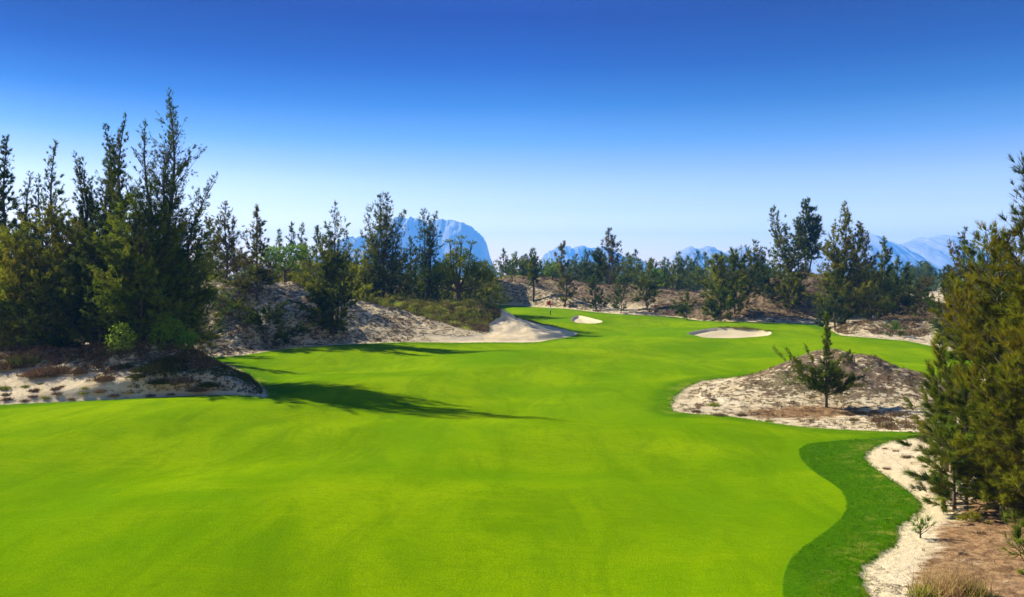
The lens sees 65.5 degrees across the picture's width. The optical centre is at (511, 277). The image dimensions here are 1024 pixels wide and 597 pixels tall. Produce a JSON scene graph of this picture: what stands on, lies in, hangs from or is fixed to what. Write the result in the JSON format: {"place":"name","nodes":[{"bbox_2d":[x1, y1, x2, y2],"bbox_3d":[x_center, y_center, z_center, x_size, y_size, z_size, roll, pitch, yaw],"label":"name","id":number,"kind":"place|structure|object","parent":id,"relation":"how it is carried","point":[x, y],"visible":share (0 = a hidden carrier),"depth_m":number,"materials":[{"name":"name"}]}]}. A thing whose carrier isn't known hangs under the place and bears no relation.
{"place":"outdoors","nodes":[
{"label":"outdoors","id":0,"kind":"place"},
{"bbox_2d":[0,343,267,403],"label":"sand dune","id":1,"kind":"structure","parent":0,"point":[74,383],"depth_m":42.98,"materials":[{"name":"sand"}]},
{"bbox_2d":[0,353,49,364],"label":"bush","id":2,"kind":"object","parent":1,"relation":"on","point":[26,359],"visible":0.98,"depth_m":45.61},
{"bbox_2d":[0,275,57,345],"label":"casuarina shrub","id":3,"kind":"object","parent":1,"relation":"on","point":[14,308],"visible":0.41,"depth_m":50.12,"materials":[{"name":"green plant"}]},
{"bbox_2d":[0,222,58,344],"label":"casuarina tree","id":4,"kind":"object","parent":1,"relation":"on","point":[10,254],"visible":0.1,"depth_m":52.66,"materials":[{"name":"green plant"}]},
{"bbox_2d":[24,363,75,375],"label":"bush","id":5,"kind":"object","parent":1,"relation":"on","point":[54,370],"visible":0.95,"depth_m":44.02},
{"bbox_2d":[0,199,100,350],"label":"casuarina tree","id":6,"kind":"object","parent":1,"relation":"on","point":[9,277],"visible":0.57,"depth_m":50.41,"materials":[{"name":"green plant"}]},
{"bbox_2d":[15,280,99,348],"bbox_3d":[-28.503,2.523,49.923,4.152,4.940,5.736,0,0,0],"label":"casuarina shrub","id":7,"kind":"object","parent":1,"relation":"on","point":[53,307],"visible":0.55,"depth_m":49.17,"materials":[{"name":"green plant"}]},
{"bbox_2d":[18,150,103,344],"bbox_3d":[-29.609,-1.169,52.333,5.520,14.812,6.148,0,0,0],"label":"casuarina tree","id":8,"kind":"object","parent":1,"relation":"on","point":[69,215],"visible":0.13,"depth_m":53.07,"materials":[{"name":"green plant"}]},
{"bbox_2d":[9,208,135,347],"bbox_3d":[-26.747,0.185,50.285,8.721,9.274,8.025,0,0,-37],"label":"casuarina tree","id":9,"kind":"object","parent":1,"relation":"on","point":[85,251],"visible":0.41,"depth_m":49.03,"materials":[{"name":"green plant"}]},
{"bbox_2d":[64,286,132,343],"bbox_3d":[-25.722,2.270,49.376,4.400,4.598,4.033,0,0,0],"label":"casuarina shrub","id":10,"kind":"object","parent":1,"relation":"on","point":[86,331],"visible":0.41,"depth_m":49.08,"materials":[{"name":"green plant"}]},
{"bbox_2d":[0,339,231,374],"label":"dry scrub","id":11,"kind":"object","parent":1,"relation":"on","point":[56,355],"visible":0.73,"depth_m":46.78,"materials":[{"name":"plant"}]},
{"bbox_2d":[88,111,151,341],"bbox_3d":[-24.149,-2.733,50.442,4.714,15.510,4.522,0,0,0],"label":"casuarina tree","id":12,"kind":"object","parent":1,"relation":"on","point":[118,186],"visible":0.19,"depth_m":49.63,"materials":[{"name":"green plant"}]},
{"bbox_2d":[104,322,136,357],"bbox_3d":[-22.295,3.696,45.369,1.750,2.453,1.658,0,0,-29],"label":"broadleaf shrub","id":13,"kind":"object","parent":1,"relation":"on","point":[120,331],"visible":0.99,"depth_m":45.26,"materials":[{"name":"green plant"}]},
{"bbox_2d":[63,182,212,344],"bbox_3d":[-22.369,-0.604,47.772,7.419,10.304,8.227,0,0,37],"label":"casuarina tree","id":14,"kind":"object","parent":1,"relation":"on","point":[152,293],"visible":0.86,"depth_m":47.46,"materials":[{"name":"green plant"}]},
{"bbox_2d":[128,360,192,372],"bbox_3d":[-19.125,4.801,43.698,3.489,0.662,2.842,0,0,0],"label":"bush","id":15,"kind":"object","parent":1,"relation":"on","point":[156,368],"visible":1,"depth_m":43.13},
{"bbox_2d":[88,86,239,346],"bbox_3d":[-21.444,-3.177,50.000,8.511,17.618,7.649,0,0,-43],"label":"casuarina tree","id":16,"kind":"object","parent":1,"relation":"on","point":[169,188],"visible":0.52,"depth_m":49.80,"materials":[{"name":"green plant"}]},
{"bbox_2d":[130,248,203,343],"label":"casuarina tree","id":17,"kind":"object","parent":1,"relation":"on","point":[184,255],"visible":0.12,"depth_m":49.78,"materials":[{"name":"green plant"}]},
{"bbox_2d":[70,341,264,393],"bbox_3d":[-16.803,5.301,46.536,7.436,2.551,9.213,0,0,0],"label":"dry scrub","id":18,"kind":"object","parent":1,"relation":"on","point":[257,388],"visible":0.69,"depth_m":43.58,"materials":[{"name":"plant"}]},
{"bbox_2d":[144,312,195,352],"bbox_3d":[-19.833,3.325,46.220,2.977,2.700,1.939,0,0,0],"label":"broadleaf shrub","id":19,"kind":"object","parent":1,"relation":"on","point":[166,331],"visible":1,"depth_m":46.15,"materials":[{"name":"green plant"}]},
{"bbox_2d":[297,217,498,276],"bbox_3d":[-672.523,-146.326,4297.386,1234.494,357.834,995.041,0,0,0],"label":"mountain","id":20,"kind":"structure","parent":0,"point":[450,229],"depth_m":4052.05,"materials":[{"name":"stone"}]},
{"bbox_2d":[0,361,942,596],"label":"turf edge grass","id":21,"kind":"structure","parent":0,"point":[897,534],"depth_m":26.39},
{"bbox_2d":[386,299,571,341],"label":"sand dune","id":22,"kind":"structure","parent":0,"point":[400,303],"depth_m":86.22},
{"bbox_2d":[282,241,319,289],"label":"casuarina tree","id":23,"kind":"object","parent":22,"relation":"on","point":[305,265],"visible":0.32,"depth_m":91.66,"materials":[{"name":"green plant"}]},
{"bbox_2d":[340,251,389,299],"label":"casuarina tree","id":24,"kind":"object","parent":22,"relation":"on","point":[363,264],"visible":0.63,"depth_m":95.77,"materials":[{"name":"green plant"}]},
{"bbox_2d":[353,192,414,297],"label":"casuarina tree","id":25,"kind":"object","parent":22,"relation":"on","point":[385,246],"visible":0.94,"depth_m":96.57,"materials":[{"name":"green plant"}]},
{"bbox_2d":[386,266,422,298],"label":"casuarina shrub","id":26,"kind":"object","parent":22,"relation":"on","point":[406,290],"visible":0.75,"depth_m":95.99,"materials":[{"name":"green plant"}]},
{"bbox_2d":[361,295,492,324],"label":"long grass","id":27,"kind":"structure","parent":22,"relation":"on","point":[432,308],"depth_m":87.81,"materials":[{"name":"plant"}]},
{"bbox_2d":[407,208,453,300],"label":"casuarina tree","id":28,"kind":"object","parent":22,"relation":"on","point":[425,269],"visible":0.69,"depth_m":98.79,"materials":[{"name":"green plant"}]},
{"bbox_2d":[427,235,494,298],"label":"tree","id":29,"kind":"object","parent":22,"relation":"on","point":[448,265],"visible":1,"depth_m":93.37,"materials":[{"name":"green plant"}]},
{"bbox_2d":[367,296,568,330],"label":"dry scrub","id":30,"kind":"object","parent":22,"relation":"on","point":[472,324],"visible":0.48,"depth_m":86.63,"materials":[{"name":"plant"}]},
{"bbox_2d":[0,305,984,596],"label":"fairway","id":31,"kind":"structure","parent":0,"point":[586,461],"depth_m":25.74,"materials":[{"name":"plant"}]},
{"bbox_2d":[423,309,576,342],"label":"bunker","id":32,"kind":"object","parent":31,"relation":"in","point":[506,326],"visible":0.98,"depth_m":82.38},
{"bbox_2d":[687,327,771,337],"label":"bunker","id":33,"kind":"object","parent":31,"relation":"on","point":[718,332],"visible":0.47,"depth_m":84.60},
{"bbox_2d":[780,434,930,596],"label":"rough grass","id":34,"kind":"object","parent":31,"relation":"on","point":[795,584],"visible":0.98,"depth_m":20.37,"materials":[{"name":"plant"}]},
{"bbox_2d":[0,278,1023,596],"bbox_3d":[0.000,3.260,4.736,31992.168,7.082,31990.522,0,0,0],"label":"sand dune","id":35,"kind":"structure","parent":0,"point":[884,578],"depth_m":33.24,"materials":[{"name":"sand"}]},
{"bbox_2d":[0,134,44,345],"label":"casuarina tree","id":36,"kind":"object","parent":35,"relation":"on","point":[5,173],"visible":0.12,"depth_m":57.05,"materials":[{"name":"green plant"}]},
{"bbox_2d":[9,170,47,335],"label":"casuarina tree","id":37,"kind":"object","parent":35,"relation":"on","point":[25,214],"visible":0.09,"depth_m":55.70,"materials":[{"name":"green plant"}]},
{"bbox_2d":[21,138,79,339],"bbox_3d":[-31.287,-1.603,55.044,5.501,16.045,5.369,0,0,0],"label":"casuarina tree","id":38,"kind":"object","parent":35,"relation":"on","point":[50,163],"visible":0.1,"depth_m":55.01,"materials":[{"name":"green plant"}]},
{"bbox_2d":[51,123,132,344],"bbox_3d":[-28.131,-2.076,53.999,6.302,16.960,5.946,0,0,-23],"label":"casuarina tree","id":39,"kind":"object","parent":35,"relation":"on","point":[101,190],"visible":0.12,"depth_m":53.49,"materials":[{"name":"green plant"}]},
{"bbox_2d":[74,273,253,342],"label":"green weeds","id":40,"kind":"object","parent":35,"relation":"on","point":[228,281],"visible":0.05,"depth_m":72.82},
{"bbox_2d":[189,216,233,278],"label":"casuarina tree","id":41,"kind":"object","parent":35,"relation":"on","point":[210,235],"visible":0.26,"depth_m":81.94,"materials":[{"name":"green plant"}]},
{"bbox_2d":[205,201,258,277],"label":"casuarina tree","id":42,"kind":"object","parent":35,"relation":"on","point":[231,244],"visible":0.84,"depth_m":77.74,"materials":[{"name":"green plant"}]},
{"bbox_2d":[225,291,253,319],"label":"casuarina shrub","id":43,"kind":"object","parent":35,"relation":"on","point":[244,294],"visible":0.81,"depth_m":69.57,"materials":[{"name":"green plant"}]},
{"bbox_2d":[219,203,291,300],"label":"casuarina tree","id":44,"kind":"object","parent":35,"relation":"on","point":[262,271],"visible":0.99,"depth_m":73.84,"materials":[{"name":"green plant"}]},
{"bbox_2d":[76,277,435,356],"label":"dry scrub","id":45,"kind":"object","parent":35,"relation":"on","point":[315,332],"visible":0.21,"depth_m":75.03,"materials":[{"name":"plant"}]},
{"bbox_2d":[232,298,315,346],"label":"casuarina shrub","id":46,"kind":"object","parent":35,"relation":"on","point":[255,316],"visible":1,"depth_m":68.27,"materials":[{"name":"green plant"}]},
{"bbox_2d":[258,243,314,282],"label":"broadleaf tree","id":47,"kind":"object","parent":35,"relation":"on","point":[285,264],"visible":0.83,"depth_m":83.93,"materials":[{"name":"green plant"}]},
{"bbox_2d":[294,200,366,335],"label":"casuarina tree","id":48,"kind":"object","parent":35,"relation":"on","point":[325,300],"visible":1,"depth_m":72.48,"materials":[{"name":"green plant"}]},
{"bbox_2d":[393,235,420,295],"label":"casuarina tree","id":49,"kind":"object","parent":35,"relation":"on","point":[410,271],"visible":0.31,"depth_m":102.89,"materials":[{"name":"green plant"}]},
{"bbox_2d":[452,259,496,300],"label":"casuarina tree","id":50,"kind":"object","parent":35,"relation":"on","point":[468,294],"visible":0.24,"depth_m":104.22,"materials":[{"name":"green plant"}]},
{"bbox_2d":[472,257,514,306],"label":"casuarina tree","id":51,"kind":"object","parent":35,"relation":"on","point":[495,281],"visible":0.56,"depth_m":108.74,"materials":[{"name":"green plant"}]},
{"bbox_2d":[213,259,1020,291],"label":"woodland","id":52,"kind":"object","parent":35,"relation":"on","point":[926,268],"visible":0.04,"depth_m":210.42,"materials":[{"name":"plant"}]},
{"bbox_2d":[604,276,640,311],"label":"casuarina shrub","id":53,"kind":"object","parent":35,"relation":"on","point":[620,299],"visible":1,"depth_m":115.87,"materials":[{"name":"green plant"}]},
{"bbox_2d":[810,290,838,326],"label":"casuarina shrub","id":54,"kind":"object","parent":35,"relation":"on","point":[819,313],"visible":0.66,"depth_m":92.24,"materials":[{"name":"green plant"}]},
{"bbox_2d":[800,201,875,319],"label":"casuarina tree","id":55,"kind":"object","parent":35,"relation":"on","point":[837,257],"visible":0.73,"depth_m":95.44,"materials":[{"name":"green plant"}]},
{"bbox_2d":[855,229,895,316],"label":"casuarina tree","id":56,"kind":"object","parent":35,"relation":"on","point":[866,242],"visible":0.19,"depth_m":102.91,"materials":[{"name":"green plant"}]},
{"bbox_2d":[868,235,908,315],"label":"casuarina tree","id":57,"kind":"object","parent":35,"relation":"on","point":[887,254],"visible":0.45,"depth_m":98.72,"materials":[{"name":"green plant"}]},
{"bbox_2d":[877,254,920,314],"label":"casuarina tree","id":58,"kind":"object","parent":35,"relation":"on","point":[897,262],"visible":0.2,"depth_m":100.92,"materials":[{"name":"green plant"}]},
{"bbox_2d":[894,266,922,314],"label":"casuarina tree","id":59,"kind":"object","parent":35,"relation":"on","point":[906,268],"visible":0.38,"depth_m":98.05,"materials":[{"name":"green plant"}]},
{"bbox_2d":[901,580,945,596],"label":"grass clump","id":60,"kind":"object","parent":35,"relation":"on","point":[919,592],"visible":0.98,"depth_m":15.45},
{"bbox_2d":[910,512,939,537],"bbox_3d":[9.952,6.143,19.302,0.897,1.019,0.503,0,0,0],"label":"seedling","id":61,"kind":"object","parent":35,"relation":"on","point":[920,527],"visible":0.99,"depth_m":19.35,"materials":[{"name":"green plant"}]},
{"bbox_2d":[907,275,943,316],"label":"casuarina tree","id":62,"kind":"object","parent":35,"relation":"on","point":[927,283],"visible":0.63,"depth_m":95.06,"materials":[{"name":"green plant"}]},
{"bbox_2d":[898,557,971,596],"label":"grass clump","id":63,"kind":"object","parent":35,"relation":"on","point":[938,590],"visible":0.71,"depth_m":15.60,"materials":[{"name":"plant"}]},
{"bbox_2d":[913,329,969,471],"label":"casuarina tree","id":64,"kind":"object","parent":35,"relation":"on","point":[938,365],"visible":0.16,"depth_m":26.03,"materials":[{"name":"green plant"}]},
{"bbox_2d":[921,263,962,351],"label":"casuarina tree","id":65,"kind":"object","parent":35,"relation":"on","point":[936,323],"visible":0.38,"depth_m":65.90,"materials":[{"name":"green plant"}]},
{"bbox_2d":[891,363,1007,503],"bbox_3d":[13.142,4.635,22.583,4.519,4.192,3.984,0,0,0],"label":"casuarina tree","id":66,"kind":"object","parent":35,"relation":"on","point":[941,401],"visible":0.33,"depth_m":22.75,"materials":[{"name":"green plant"}]},
{"bbox_2d":[894,408,1014,513],"bbox_3d":[12.197,5.148,21.979,3.245,3.196,2.628,0,0,0],"label":"casuarina shrub","id":67,"kind":"object","parent":35,"relation":"on","point":[937,481],"visible":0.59,"depth_m":21.88,"materials":[{"name":"green plant"}]},
{"bbox_2d":[935,226,984,351],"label":"casuarina tree","id":68,"kind":"object","parent":35,"relation":"on","point":[958,257],"visible":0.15,"depth_m":62.14,"materials":[{"name":"green plant"}]},
{"bbox_2d":[913,557,1007,596],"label":"grass clump","id":69,"kind":"object","parent":35,"relation":"on","point":[956,591],"visible":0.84,"depth_m":15.35,"materials":[{"name":"plant"}]},
{"bbox_2d":[913,351,1023,524],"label":"casuarina shrub","id":70,"kind":"object","parent":35,"relation":"on","point":[1015,410],"visible":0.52,"depth_m":20.57,"materials":[{"name":"green plant"}]},
{"bbox_2d":[917,218,1023,491],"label":"casuarina tree","id":71,"kind":"object","parent":35,"relation":"on","point":[967,344],"visible":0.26,"depth_m":23.63,"materials":[{"name":"green plant"}]},
{"bbox_2d":[934,224,1015,350],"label":"casuarina tree","id":72,"kind":"object","parent":35,"relation":"on","point":[980,256],"visible":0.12,"depth_m":55.28,"materials":[{"name":"green plant"}]},
{"bbox_2d":[939,150,1023,377],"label":"casuarina tree","id":73,"kind":"object","parent":35,"relation":"on","point":[1019,224],"visible":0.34,"depth_m":22.47,"materials":[{"name":"green plant"}]},
{"bbox_2d":[944,246,1023,524],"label":"casuarina tree","id":74,"kind":"object","parent":35,"relation":"on","point":[995,430],"visible":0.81,"depth_m":20.54,"materials":[{"name":"green plant"}]},
{"bbox_2d":[997,505,1023,574],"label":"casuarina shrub","id":75,"kind":"object","parent":35,"relation":"on","point":[1017,530],"visible":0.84,"depth_m":16.52,"materials":[{"name":"green plant"}]},
{"bbox_2d":[0,0,1023,276],"label":"sky","id":76,"kind":"structure","parent":0,"point":[672,126],"materials":[{"name":"blue"}]},
{"bbox_2d":[441,279,612,312],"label":"sand dune","id":77,"kind":"structure","parent":0,"point":[520,291],"depth_m":134.31,"materials":[{"name":"sand"}]},
{"bbox_2d":[523,248,544,301],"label":"casuarina tree","id":78,"kind":"object","parent":77,"relation":"on","point":[533,269],"visible":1,"depth_m":133.74,"materials":[{"name":"green plant"}]},
{"bbox_2d":[552,240,577,304],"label":"casuarina tree","id":79,"kind":"object","parent":77,"relation":"on","point":[562,270],"visible":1,"depth_m":126.84,"materials":[{"name":"green plant"}]},
{"bbox_2d":[582,247,609,309],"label":"casuarina tree","id":80,"kind":"object","parent":77,"relation":"on","point":[597,259],"visible":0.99,"depth_m":121.62,"materials":[{"name":"green plant"}]},
{"bbox_2d":[441,275,709,307],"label":"sand dune","id":81,"kind":"structure","parent":0,"point":[551,288],"depth_m":139.86,"materials":[{"name":"sand"}]},
{"bbox_2d":[591,226,627,283],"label":"casuarina tree","id":82,"kind":"object","parent":81,"relation":"on","point":[611,252],"visible":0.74,"depth_m":149.85,"materials":[{"name":"green plant"}]},
{"bbox_2d":[612,252,641,284],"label":"casuarina tree","id":83,"kind":"object","parent":81,"relation":"on","point":[628,269],"visible":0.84,"depth_m":157.83,"materials":[{"name":"green plant"}]},
{"bbox_2d":[455,272,845,314],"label":"dry scrub","id":84,"kind":"object","parent":81,"relation":"on","point":[654,310],"visible":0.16,"depth_m":135.25,"materials":[{"name":"plant"}]},
{"bbox_2d":[667,256,689,288],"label":"casuarina tree","id":85,"kind":"object","parent":81,"relation":"on","point":[680,267],"visible":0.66,"depth_m":158.92,"materials":[{"name":"green plant"}]},
{"bbox_2d":[675,263,710,291],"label":"casuarina tree","id":86,"kind":"object","parent":81,"relation":"on","point":[695,279],"visible":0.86,"depth_m":149.64,"materials":[{"name":"green plant"}]},
{"bbox_2d":[539,245,657,272],"bbox_3d":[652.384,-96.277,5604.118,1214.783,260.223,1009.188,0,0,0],"label":"mountain","id":87,"kind":"structure","parent":0,"point":[571,252],"depth_m":5360.91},
{"bbox_2d":[663,246,771,277],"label":"mountain","id":88,"kind":"structure","parent":0,"point":[691,250],"depth_m":3897.13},
{"bbox_2d":[632,271,943,320],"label":"sand dune","id":89,"kind":"structure","parent":0,"point":[758,302],"depth_m":109.28,"materials":[{"name":"sand"}]},
{"bbox_2d":[629,256,666,308],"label":"casuarina tree","id":90,"kind":"object","parent":89,"relation":"on","point":[643,281],"visible":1,"depth_m":117.83,"materials":[{"name":"green plant"}]},
{"bbox_2d":[669,289,696,319],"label":"casuarina shrub","id":91,"kind":"object","parent":89,"relation":"on","point":[681,309],"visible":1,"depth_m":108.03,"materials":[{"name":"green plant"}]},
{"bbox_2d":[699,279,743,321],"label":"casuarina shrub","id":92,"kind":"object","parent":89,"relation":"on","point":[711,306],"visible":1,"depth_m":100.57,"materials":[{"name":"green plant"}]},
{"bbox_2d":[696,251,750,320],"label":"casuarina tree","id":93,"kind":"object","parent":89,"relation":"on","point":[720,275],"visible":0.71,"depth_m":103.50,"materials":[{"name":"green plant"}]},
{"bbox_2d":[708,245,763,313],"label":"casuarina tree","id":94,"kind":"object","parent":89,"relation":"on","point":[733,258],"visible":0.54,"depth_m":105.37,"materials":[{"name":"green plant"}]},
{"bbox_2d":[738,238,773,291],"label":"casuarina tree","id":95,"kind":"object","parent":89,"relation":"on","point":[756,257],"visible":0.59,"depth_m":113.57,"materials":[{"name":"green plant"}]},
{"bbox_2d":[745,263,786,300],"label":"casuarina tree","id":96,"kind":"object","parent":89,"relation":"on","point":[762,279],"visible":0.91,"depth_m":109.27,"materials":[{"name":"green plant"}]},
{"bbox_2d":[755,205,813,300],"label":"casuarina tree","id":97,"kind":"object","parent":89,"relation":"on","point":[791,260],"visible":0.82,"depth_m":108.75,"materials":[{"name":"green plant"}]},
{"bbox_2d":[769,269,810,310],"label":"casuarina shrub","id":98,"kind":"object","parent":89,"relation":"on","point":[790,288],"visible":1,"depth_m":105.46,"materials":[{"name":"green plant"}]},
{"bbox_2d":[787,197,826,272],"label":"casuarina tree","id":99,"kind":"object","parent":89,"relation":"on","point":[802,229],"visible":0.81,"depth_m":120.36,"materials":[{"name":"green plant"}]},
{"bbox_2d":[662,270,1004,320],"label":"dry scrub","id":100,"kind":"object","parent":89,"relation":"on","point":[757,315],"visible":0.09,"depth_m":105.98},
{"bbox_2d":[698,348,967,411],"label":"sand dune","id":101,"kind":"structure","parent":0,"point":[875,396],"depth_m":41.50,"materials":[{"name":"sand"}]},
{"bbox_2d":[680,349,933,430],"bbox_3d":[20.148,5.371,42.376,24.087,2.735,19.006,0,0,0],"label":"dry scrub","id":102,"kind":"object","parent":101,"relation":"on","point":[777,404],"visible":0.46,"depth_m":40.93,"materials":[{"name":"plant"}]},
{"bbox_2d":[772,312,871,407],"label":"casuarina tree","id":103,"kind":"object","parent":101,"relation":"on","point":[834,373],"visible":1,"depth_m":39.00,"materials":[{"name":"green plant"}]},
{"bbox_2d":[830,317,939,340],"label":"sand dune","id":104,"kind":"structure","parent":0,"point":[923,324],"depth_m":84.59,"materials":[{"name":"sand"}]},
{"bbox_2d":[817,267,855,329],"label":"casuarina tree","id":105,"kind":"object","parent":104,"relation":"on","point":[834,310],"visible":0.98,"depth_m":89.86,"materials":[{"name":"green plant"}]},
{"bbox_2d":[844,262,907,318],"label":"casuarina tree","id":106,"kind":"object","parent":104,"relation":"on","point":[872,277],"visible":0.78,"depth_m":94.55,"materials":[{"name":"green plant"}]},
{"bbox_2d":[829,314,941,339],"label":"dry scrub","id":107,"kind":"object","parent":104,"relation":"on","point":[876,328],"visible":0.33,"depth_m":85.41,"materials":[{"name":"plant"}]},
{"bbox_2d":[866,272,931,315],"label":"casuarina tree","id":108,"kind":"object","parent":104,"relation":"on","point":[910,303],"visible":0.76,"depth_m":93.64,"materials":[{"name":"green plant"}]},
{"bbox_2d":[799,234,1006,277],"bbox_3d":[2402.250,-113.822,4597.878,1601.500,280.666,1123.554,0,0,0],"label":"mountain","id":109,"kind":"structure","parent":0,"point":[934,251],"depth_m":4337.03,"materials":[{"name":"stone"}]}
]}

